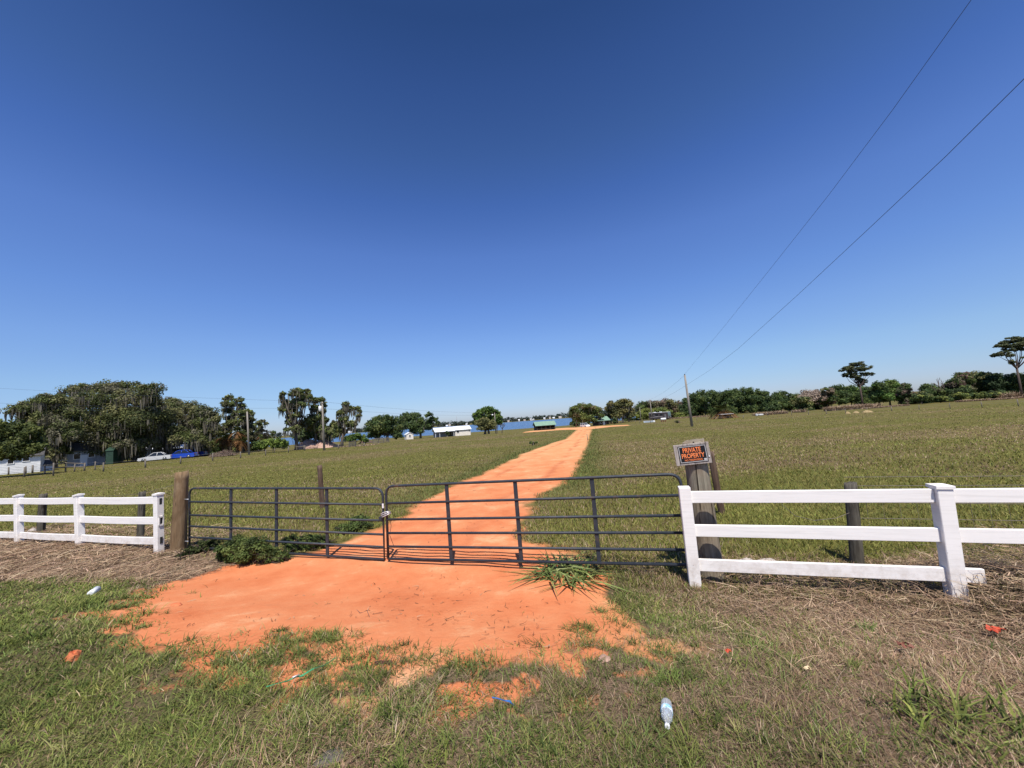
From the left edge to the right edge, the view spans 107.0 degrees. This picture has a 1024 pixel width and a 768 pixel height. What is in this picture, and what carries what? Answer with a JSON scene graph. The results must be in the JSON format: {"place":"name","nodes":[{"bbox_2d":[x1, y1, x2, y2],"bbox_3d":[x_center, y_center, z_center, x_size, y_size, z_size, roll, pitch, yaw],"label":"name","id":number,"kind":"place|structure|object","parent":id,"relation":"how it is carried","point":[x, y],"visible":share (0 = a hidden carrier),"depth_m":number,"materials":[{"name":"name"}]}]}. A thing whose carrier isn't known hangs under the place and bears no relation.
{"place":"outdoors","nodes":[
{"label":"outdoors","id":0,"kind":"place"},
{"bbox_2d":[60,413,638,460],"bbox_3d":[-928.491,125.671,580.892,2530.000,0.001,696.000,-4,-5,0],"label":"lake","id":1,"kind":"structure","parent":0,"point":[529,424],"depth_m":387.40,"materials":[{"name":"liquid"}]},
{"bbox_2d":[146,461,609,653],"bbox_3d":[-0.626,3.594,14.484,6.434,0.584,22.345,-5,-5,8],"label":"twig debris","id":2,"kind":"object","parent":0,"point":[428,610],"visible":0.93,"depth_m":4.26,"materials":[{"name":"wood"}]},
{"bbox_2d":[142,429,623,650],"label":"dirt road","id":3,"kind":"structure","parent":0,"point":[233,595],"depth_m":5.28,"materials":[{"name":"soil"}]},
{"bbox_2d":[496,550,632,596],"bbox_3d":[0.761,2.690,5.472,2.144,0.151,1.932,-4,-5,0],"label":"grass clump","id":4,"kind":"object","parent":3,"relation":"on","point":[547,572],"visible":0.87,"depth_m":5.37,"materials":[{"name":"plant"}]},
{"bbox_2d":[557,617,601,636],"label":"grass clump","id":5,"kind":"object","parent":3,"relation":"on","point":[587,628],"visible":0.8,"depth_m":3.84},
{"bbox_2d":[551,556,607,578],"bbox_3d":[0.982,2.711,5.606,0.978,0.103,0.954,-4,-5,0],"label":"grass clump","id":6,"kind":"object","parent":3,"relation":"on","point":[591,565],"visible":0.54,"depth_m":5.47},
{"bbox_2d":[0,391,1023,767],"bbox_3d":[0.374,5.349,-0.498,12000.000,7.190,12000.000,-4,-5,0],"label":"ground","id":7,"kind":"structure","parent":0,"point":[178,635],"depth_m":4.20,"materials":[{"name":"plant"}]},
{"bbox_2d":[0,447,48,474],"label":"clapboard house","id":8,"kind":"structure","parent":7,"relation":"on","point":[37,459],"depth_m":56.05,"materials":[{"name":"white"}]},
{"bbox_2d":[0,418,50,461],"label":"leafy tree","id":9,"kind":"object","parent":7,"relation":"on","point":[16,440],"visible":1,"depth_m":45.83,"materials":[{"name":"green plant"}]},
{"bbox_2d":[36,493,47,532],"bbox_3d":[-13.676,3.878,11.022,0.195,1.356,0.188,-4,-5,0],"label":"fence post","id":10,"kind":"object","parent":7,"relation":"on","point":[42,509],"visible":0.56,"depth_m":10.98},
{"bbox_2d":[0,393,91,468],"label":"oak tree","id":11,"kind":"object","parent":7,"relation":"on","point":[62,425],"visible":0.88,"depth_m":64.25,"materials":[{"name":"green plant"}]},
{"bbox_2d":[8,462,85,474],"bbox_3d":[-63.030,11.483,51.071,17.401,1.502,2.409,-6,-6,24],"label":"wire fence","id":12,"kind":"object","parent":7,"relation":"on","point":[32,469],"visible":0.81,"depth_m":50.37,"materials":[{"name":"brown metal"}]},
{"bbox_2d":[63,650,81,663],"bbox_3d":[-3.902,2.433,3.371,0.118,0.123,0.098,-4,-5,0],"label":"clay clod","id":13,"kind":"object","parent":7,"relation":"on","point":[74,653],"visible":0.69,"depth_m":3.35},
{"bbox_2d":[0,492,164,553],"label":"vinyl fence","id":14,"kind":"object","parent":7,"relation":"on","point":[79,519],"visible":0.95,"depth_m":8.65,"materials":[{"name":"plastic"}]},
{"bbox_2d":[66,443,105,467],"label":"clapboard house","id":15,"kind":"structure","parent":7,"relation":"on","point":[83,457],"depth_m":68.14,"materials":[{"name":"grey"}]},
{"bbox_2d":[45,379,176,462],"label":"oak tree","id":16,"kind":"object","parent":7,"relation":"on","point":[110,420],"visible":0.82,"depth_m":70.57,"materials":[{"name":"green plant"}]},
{"bbox_2d":[105,447,120,464],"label":"garden shed","id":17,"kind":"structure","parent":7,"relation":"on","point":[113,456],"depth_m":68.04,"materials":[{"name":"green"}]},
{"bbox_2d":[0,521,269,586],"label":"dry straw","id":18,"kind":"object","parent":7,"relation":"on","point":[43,558],"visible":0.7,"depth_m":7.49,"materials":[{"name":"plant"}]},
{"bbox_2d":[136,491,145,536],"bbox_3d":[-9.042,3.328,9.238,0.162,1.420,0.141,-4,-5,0],"label":"fence post","id":19,"kind":"object","parent":7,"relation":"on","point":[140,531],"visible":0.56,"depth_m":9.21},
{"bbox_2d":[137,452,172,461],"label":"parked car","id":20,"kind":"object","parent":7,"relation":"on","point":[158,456],"visible":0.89,"depth_m":69.02,"materials":[{"name":"paint"}]},
{"bbox_2d":[169,470,188,552],"bbox_3d":[-7.065,2.824,8.057,0.354,1.921,0.283,-4,-5,0],"label":"gate post","id":21,"kind":"object","parent":7,"relation":"on","point":[179,529],"visible":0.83,"depth_m":7.98,"materials":[{"name":"wood"}]},
{"bbox_2d":[184,487,384,560],"bbox_3d":[-4.548,2.610,7.266,4.983,1.292,0.059,-6,-6,17],"label":"gate leaf","id":22,"kind":"object","parent":21,"relation":"attached to","point":[276,517],"visible":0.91,"depth_m":7.07,"materials":[{"name":"metal"}]},
{"bbox_2d":[137,397,224,459],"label":"oak tree","id":23,"kind":"object","parent":7,"relation":"on","point":[197,427],"visible":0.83,"depth_m":76.83,"materials":[{"name":"green plant"}]},
{"bbox_2d":[167,449,198,459],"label":"parked car","id":24,"kind":"object","parent":7,"relation":"on","point":[187,453],"visible":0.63,"depth_m":72.51,"materials":[{"name":"paint"}]},
{"bbox_2d":[23,443,364,476],"bbox_3d":[-42.994,10.688,57.906,11.237,2.025,38.744,-8,-6,35],"label":"wire fence","id":25,"kind":"object","parent":7,"relation":"on","point":[53,471],"visible":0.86,"depth_m":48.44,"materials":[{"name":"brown metal"}]},
{"bbox_2d":[167,537,228,560],"bbox_3d":[-6.334,3.322,7.629,0.850,0.332,0.893,-4,-5,0],"label":"leafy weed","id":26,"kind":"object","parent":7,"relation":"on","point":[203,546],"visible":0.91,"depth_m":7.62,"materials":[{"name":"green plant"}]},
{"bbox_2d":[218,434,235,450],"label":"palm tree","id":27,"kind":"object","parent":7,"relation":"on","point":[228,443],"visible":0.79,"depth_m":81.15,"materials":[{"name":"green plant"}]},
{"bbox_2d":[219,393,239,452],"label":"cypress tree","id":28,"kind":"object","parent":7,"relation":"on","point":[227,403],"visible":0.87,"depth_m":87.40,"materials":[{"name":"green plant"}]},
{"bbox_2d":[228,427,245,453],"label":"palm tree","id":29,"kind":"object","parent":7,"relation":"on","point":[237,434],"visible":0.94,"depth_m":81.31,"materials":[{"name":"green plant"}]},
{"bbox_2d":[230,436,251,452],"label":"palm tree","id":30,"kind":"object","parent":7,"relation":"on","point":[242,441],"visible":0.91,"depth_m":81.16,"materials":[{"name":"brown plant"}]},
{"bbox_2d":[233,396,257,452],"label":"cypress tree","id":31,"kind":"object","parent":7,"relation":"on","point":[242,416],"visible":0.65,"depth_m":85.83,"materials":[{"name":"green plant"}]},
{"bbox_2d":[209,534,294,564],"bbox_3d":[-4.886,3.072,6.990,1.703,0.512,0.643,-5,-5,14],"label":"leafy weed","id":32,"kind":"object","parent":7,"relation":"on","point":[241,549],"visible":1,"depth_m":6.88,"materials":[{"name":"green plant"}]},
{"bbox_2d":[252,419,268,451],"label":"tree","id":33,"kind":"object","parent":7,"relation":"on","point":[259,423],"visible":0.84,"depth_m":83.20,"materials":[{"name":"green plant"}]},
{"bbox_2d":[253,437,289,452],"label":"hedge","id":34,"kind":"object","parent":7,"relation":"on","point":[272,443],"visible":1,"depth_m":70.73,"materials":[{"name":"green plant"}]},
{"bbox_2d":[277,387,312,449],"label":"cypress tree","id":35,"kind":"object","parent":7,"relation":"on","point":[288,407],"visible":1,"depth_m":75.60,"materials":[{"name":"green plant"}]},
{"bbox_2d":[293,439,317,449],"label":"dirt mound","id":36,"kind":"object","parent":7,"relation":"on","point":[308,444],"visible":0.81,"depth_m":78.52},
{"bbox_2d":[279,533,338,551],"bbox_3d":[-4.023,3.151,7.575,1.159,0.345,0.582,-4,-5,0],"label":"leafy weed","id":37,"kind":"object","parent":7,"relation":"on","point":[317,538],"visible":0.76,"depth_m":7.49,"materials":[{"name":"green plant"}]},
{"bbox_2d":[292,428,331,442],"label":"dense tree","id":38,"kind":"object","parent":7,"relation":"on","point":[305,434],"visible":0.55,"depth_m":82.14,"materials":[{"name":"green plant"}]},
{"bbox_2d":[300,396,329,443],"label":"cypress tree","id":39,"kind":"object","parent":7,"relation":"on","point":[312,421],"visible":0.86,"depth_m":78.76,"materials":[{"name":"green plant"}]},
{"bbox_2d":[317,465,324,507],"bbox_3d":[-5.918,3.298,11.755,0.207,1.571,0.148,-4,-5,0],"label":"fence post","id":40,"kind":"object","parent":7,"relation":"on","point":[320,483],"visible":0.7,"depth_m":11.72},
{"bbox_2d":[313,746,343,767],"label":"paving chunk","id":41,"kind":"object","parent":7,"relation":"on","point":[331,756],"visible":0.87,"depth_m":2.16,"materials":[{"name":"grey stone"}]},
{"bbox_2d":[327,400,362,446],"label":"cypress tree","id":42,"kind":"object","parent":7,"relation":"on","point":[340,425],"visible":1,"depth_m":79.39,"materials":[{"name":"green plant"}]},
{"bbox_2d":[333,513,373,535],"bbox_3d":[-3.733,3.286,8.899,0.888,0.301,1.097,-1,-6,-26],"label":"leafy weed","id":43,"kind":"object","parent":7,"relation":"on","point":[352,526],"visible":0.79,"depth_m":8.61,"materials":[{"name":"green plant"}]},
{"bbox_2d":[344,432,368,441],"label":"hedge","id":44,"kind":"object","parent":7,"relation":"on","point":[356,436],"visible":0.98,"depth_m":90.34,"materials":[{"name":"green plant"}]},
{"bbox_2d":[363,414,406,439],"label":"leafy tree","id":45,"kind":"object","parent":7,"relation":"on","point":[380,425],"visible":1,"depth_m":126.49,"materials":[{"name":"green plant"}]},
{"bbox_2d":[398,411,440,438],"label":"leafy tree","id":46,"kind":"object","parent":7,"relation":"on","point":[414,423],"visible":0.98,"depth_m":166.18,"materials":[{"name":"green plant"}]},
{"bbox_2d":[232,408,636,438],"bbox_3d":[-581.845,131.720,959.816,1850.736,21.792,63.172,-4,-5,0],"label":"shore wood","id":47,"kind":"object","parent":7,"relation":"on","point":[512,419],"visible":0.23,"depth_m":949.25,"materials":[{"name":"green plant"}]},
{"bbox_2d":[432,425,470,437],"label":"long house","id":48,"kind":"structure","parent":7,"relation":"on","point":[455,431],"depth_m":152.26,"materials":[{"name":"beige"}]},
{"bbox_2d":[439,649,483,676],"bbox_3d":[-0.399,2.237,3.002,0.382,0.058,0.402,-4,-5,0],"label":"grass clump","id":49,"kind":"object","parent":7,"relation":"on","point":[456,660],"visible":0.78,"depth_m":3.05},
{"bbox_2d":[474,417,495,433],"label":"round tree","id":50,"kind":"object","parent":7,"relation":"on","point":[484,424],"visible":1,"depth_m":113.41,"materials":[{"name":"green plant"}]},
{"bbox_2d":[472,406,502,433],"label":"round tree","id":51,"kind":"object","parent":7,"relation":"on","point":[488,411],"visible":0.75,"depth_m":146.90,"materials":[{"name":"green plant"}]},
{"bbox_2d":[533,421,556,430],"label":"open barn","id":52,"kind":"structure","parent":7,"relation":"on","point":[545,425],"depth_m":151.05,"materials":[{"name":"green metal"}]},
{"bbox_2d":[567,402,603,426],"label":"leafy tree","id":53,"kind":"object","parent":7,"relation":"on","point":[578,412],"visible":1,"depth_m":169.52,"materials":[{"name":"green plant"}]},
{"bbox_2d":[603,400,614,423],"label":"cypress tree","id":54,"kind":"object","parent":7,"relation":"on","point":[608,409],"visible":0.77,"depth_m":174.25,"materials":[{"name":"green plant"}]},
{"bbox_2d":[610,398,635,422],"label":"cypress tree","id":55,"kind":"object","parent":7,"relation":"on","point":[622,409],"visible":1,"depth_m":170.06,"materials":[{"name":"green plant"}]},
{"bbox_2d":[605,589,661,615],"bbox_3d":[1.364,2.576,4.470,0.671,0.082,0.718,-3,-5,-11],"label":"grass clump","id":56,"kind":"object","parent":7,"relation":"on","point":[626,599],"visible":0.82,"depth_m":4.48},
{"bbox_2d":[635,408,654,419],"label":"bush","id":57,"kind":"object","parent":7,"relation":"on","point":[644,412],"visible":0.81,"depth_m":185.69,"materials":[{"name":"green plant"}]},
{"bbox_2d":[648,412,670,419],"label":"motorhome","id":58,"kind":"object","parent":7,"relation":"on","point":[659,415],"visible":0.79,"depth_m":165.70,"materials":[{"name":"paint"}]},
{"bbox_2d":[661,698,672,729],"bbox_3d":[0.948,2.022,2.321,0.071,0.071,0.206,-6,-6,20],"label":"water bottle","id":59,"kind":"object","parent":7,"relation":"on","point":[666,705],"visible":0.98,"depth_m":2.31,"materials":[{"name":"clear plastic"}]},
{"bbox_2d":[678,398,692,416],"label":"grove tree","id":60,"kind":"object","parent":7,"relation":"on","point":[683,407],"visible":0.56,"depth_m":181.67,"materials":[{"name":"green plant"}]},
{"bbox_2d":[684,374,692,426],"bbox_3d":[25.112,2.482,53.840,0.521,7.933,0.375,-4,-5,0],"label":"utility pole","id":61,"kind":"object","parent":7,"relation":"on","point":[690,413],"visible":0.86,"depth_m":53.71,"materials":[{"name":"grey wood"}]},
{"bbox_2d":[688,0,970,369],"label":"power line","id":62,"kind":"object","parent":61,"relation":"attached to","point":[860,152],"visible":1,"depth_m":12.64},
{"bbox_2d":[688,392,699,415],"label":"grove tree","id":63,"kind":"object","parent":7,"relation":"on","point":[692,399],"visible":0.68,"depth_m":188.67,"materials":[{"name":"green plant"}]},
{"bbox_2d":[682,438,724,581],"bbox_3d":[2.617,1.792,5.144,0.346,2.086,0.320,-4,-5,0],"label":"gate post","id":64,"kind":"object","parent":7,"relation":"on","point":[697,477],"visible":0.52,"depth_m":5.04,"materials":[{"name":"wood"}]},
{"bbox_2d":[673,442,711,465],"bbox_3d":[2.425,0.942,5.098,0.458,0.310,0.044,-6,-6,17],"label":"warning sign","id":65,"kind":"object","parent":64,"relation":"attached to","point":[692,453],"visible":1,"depth_m":5.08,"materials":[{"name":"metal"}]},
{"bbox_2d":[696,389,712,415],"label":"grove tree","id":66,"kind":"object","parent":7,"relation":"on","point":[704,399],"visible":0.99,"depth_m":182.71,"materials":[{"name":"green plant"}]},
{"bbox_2d":[709,390,719,414],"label":"grove tree","id":67,"kind":"object","parent":7,"relation":"on","point":[713,394],"visible":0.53,"depth_m":186.20,"materials":[{"name":"green plant"}]},
{"bbox_2d":[709,451,724,513],"bbox_3d":[4.324,2.205,7.999,0.224,1.548,0.131,-4,-5,0],"label":"fence post","id":68,"kind":"object","parent":7,"relation":"on","point":[716,483],"visible":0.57,"depth_m":7.97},
{"bbox_2d":[708,402,738,418],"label":"palm tree","id":69,"kind":"object","parent":7,"relation":"on","point":[722,410],"visible":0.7,"depth_m":88.73,"materials":[{"name":"green plant"}]},
{"bbox_2d":[718,388,737,413],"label":"grove tree","id":70,"kind":"object","parent":7,"relation":"on","point":[727,398],"visible":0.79,"depth_m":181.50,"materials":[{"name":"green plant"}]},
{"bbox_2d":[730,388,743,412],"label":"grove tree","id":71,"kind":"object","parent":7,"relation":"on","point":[738,397],"visible":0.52,"depth_m":186.27,"materials":[{"name":"green plant"}]},
{"bbox_2d":[740,387,760,412],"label":"grove tree","id":72,"kind":"object","parent":7,"relation":"on","point":[750,405],"visible":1,"depth_m":182.23,"materials":[{"name":"green plant"}]},
{"bbox_2d":[754,388,764,411],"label":"grove tree","id":73,"kind":"object","parent":7,"relation":"on","point":[759,394],"visible":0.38,"depth_m":186.16,"materials":[{"name":"green plant"}]},
{"bbox_2d":[762,394,781,411],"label":"wood tree","id":74,"kind":"object","parent":7,"relation":"on","point":[770,403],"visible":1,"depth_m":126.57,"materials":[{"name":"green plant"}]},
{"bbox_2d":[772,390,792,410],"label":"wood tree","id":75,"kind":"object","parent":7,"relation":"on","point":[784,399],"visible":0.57,"depth_m":131.69,"materials":[{"name":"green plant"}]},
{"bbox_2d":[792,396,814,410],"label":"wood tree","id":76,"kind":"object","parent":7,"relation":"on","point":[801,403],"visible":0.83,"depth_m":126.64,"materials":[{"name":"green plant"}]},
{"bbox_2d":[797,389,822,406],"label":"wood tree","id":77,"kind":"object","parent":7,"relation":"on","point":[814,395],"visible":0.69,"depth_m":130.00,"materials":[{"name":"beige plant"}]},
{"bbox_2d":[817,387,838,406],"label":"wood tree","id":78,"kind":"object","parent":7,"relation":"on","point":[830,395],"visible":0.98,"depth_m":124.91,"materials":[{"name":"green plant"}]},
{"bbox_2d":[643,523,1023,722],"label":"dry straw","id":79,"kind":"object","parent":7,"relation":"on","point":[988,564],"visible":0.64,"depth_m":3.97,"materials":[{"name":"plant"}]},
{"bbox_2d":[828,383,852,405],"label":"wood tree","id":80,"kind":"object","parent":7,"relation":"on","point":[844,395],"visible":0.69,"depth_m":130.34,"materials":[{"name":"green plant"}]},
{"bbox_2d":[678,483,1023,604],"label":"vinyl fence","id":81,"kind":"object","parent":7,"relation":"on","point":[947,535],"visible":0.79,"depth_m":4.34,"materials":[{"name":"plastic"}]},
{"bbox_2d":[822,403,882,410],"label":"cane reeds","id":82,"kind":"object","parent":7,"relation":"on","point":[848,407],"visible":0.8,"depth_m":91.76,"materials":[{"name":"plant"}]},
{"bbox_2d":[844,481,864,563],"bbox_3d":[4.676,2.025,5.170,0.213,1.350,0.153,-4,-5,0],"label":"fence post","id":83,"kind":"object","parent":7,"relation":"on","point":[856,550],"visible":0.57,"depth_m":5.13,"materials":[{"name":"wood"}]},
{"bbox_2d":[782,476,1023,527],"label":"wire fence","id":84,"kind":"object","parent":83,"relation":"attached to","point":[955,503],"visible":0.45,"depth_m":4.88,"materials":[{"name":"metal"}]},
{"bbox_2d":[838,361,874,404],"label":"pine tree","id":85,"kind":"object","parent":7,"relation":"on","point":[852,369],"visible":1,"depth_m":112.26,"materials":[{"name":"green plant"}]},
{"bbox_2d":[696,399,1022,418],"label":"wire fence","id":86,"kind":"object","parent":7,"relation":"on","point":[791,412],"visible":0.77,"depth_m":62.46,"materials":[{"name":"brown metal"}]},
{"bbox_2d":[853,386,877,404],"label":"wood tree","id":87,"kind":"object","parent":7,"relation":"on","point":[857,398],"visible":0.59,"depth_m":125.40,"materials":[{"name":"green plant"}]},
{"bbox_2d":[863,380,895,404],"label":"wood tree","id":88,"kind":"object","parent":7,"relation":"on","point":[878,392],"visible":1,"depth_m":97.05,"materials":[{"name":"green plant"}]},
{"bbox_2d":[883,379,903,405],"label":"wood tree","id":89,"kind":"object","parent":7,"relation":"on","point":[894,383],"visible":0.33,"depth_m":104.45,"materials":[{"name":"green plant"}]},
{"bbox_2d":[895,382,915,404],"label":"wood tree","id":90,"kind":"object","parent":7,"relation":"on","point":[904,390],"visible":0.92,"depth_m":100.37,"materials":[{"name":"green plant"}]},
{"bbox_2d":[908,391,934,403],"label":"wood tree","id":91,"kind":"object","parent":7,"relation":"on","point":[921,393],"visible":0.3,"depth_m":98.76,"materials":[{"name":"green plant"}]},
{"bbox_2d":[917,383,943,402],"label":"wood tree","id":92,"kind":"object","parent":7,"relation":"on","point":[927,388],"visible":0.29,"depth_m":105.29,"materials":[{"name":"green plant"}]},
{"bbox_2d":[847,658,1023,767],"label":"grass clump","id":93,"kind":"object","parent":7,"relation":"on","point":[911,709],"visible":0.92,"depth_m":2.23,"materials":[{"name":"plant"}]},
{"bbox_2d":[928,395,953,402],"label":"scrub bush","id":94,"kind":"object","parent":7,"relation":"on","point":[940,398],"visible":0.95,"depth_m":90.72,"materials":[{"name":"green plant"}]},
{"bbox_2d":[936,383,959,401],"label":"wood tree","id":95,"kind":"object","parent":7,"relation":"on","point":[941,391],"visible":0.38,"depth_m":99.30,"materials":[{"name":"green plant"}]},
{"bbox_2d":[948,392,970,400],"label":"scrub bush","id":96,"kind":"object","parent":7,"relation":"on","point":[960,395],"visible":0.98,"depth_m":91.08,"materials":[{"name":"green plant"}]},
{"bbox_2d":[945,371,977,399],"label":"wood tree","id":97,"kind":"object","parent":7,"relation":"on","point":[961,382],"visible":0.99,"depth_m":98.39,"materials":[{"name":"green plant"}]},
{"bbox_2d":[969,391,991,398],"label":"scrub bush","id":98,"kind":"object","parent":7,"relation":"on","point":[982,394],"visible":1,"depth_m":89.91,"materials":[{"name":"green plant"}]},
{"bbox_2d":[955,396,1023,401],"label":"cane reeds","id":99,"kind":"object","parent":7,"relation":"on","point":[988,399],"visible":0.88,"depth_m":85.54,"materials":[{"name":"plant"}]},
{"bbox_2d":[982,373,1009,398],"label":"wood tree","id":100,"kind":"object","parent":7,"relation":"on","point":[993,382],"visible":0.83,"depth_m":97.37,"materials":[{"name":"green plant"}]},
{"bbox_2d":[989,336,1023,395],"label":"pine tree","id":101,"kind":"object","parent":7,"relation":"on","point":[1016,345],"visible":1,"depth_m":96.71,"materials":[{"name":"green plant"}]},
{"bbox_2d":[1004,372,1023,394],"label":"wood tree","id":102,"kind":"object","parent":7,"relation":"on","point":[1014,383],"visible":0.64,"depth_m":100.40,"materials":[{"name":"green plant"}]},
{"bbox_2d":[0,403,1023,612],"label":"pasture grass","id":103,"kind":"structure","parent":0,"point":[721,519],"depth_m":11.72,"materials":[{"name":"plant"}]},
{"bbox_2d":[0,0,1023,435],"label":"sky","id":104,"kind":"structure","parent":0,"point":[518,208],"materials":[{"name":"blue"}]},
{"bbox_2d":[385,473,686,565],"bbox_3d":[0.094,2.107,5.824,4.773,1.352,0.048,-6,-6,17],"label":"gate leaf","id":105,"kind":"object","parent":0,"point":[594,516],"visible":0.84,"depth_m":5.72,"materials":[{"name":"metal"}]},
{"bbox_2d":[523,425,629,432],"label":"sand track","id":106,"kind":"structure","parent":0,"point":[582,428],"depth_m":90.83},
{"bbox_2d":[690,79,1023,382],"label":"power line","id":107,"kind":"object","parent":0,"point":[899,199],"visible":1,"depth_m":11.01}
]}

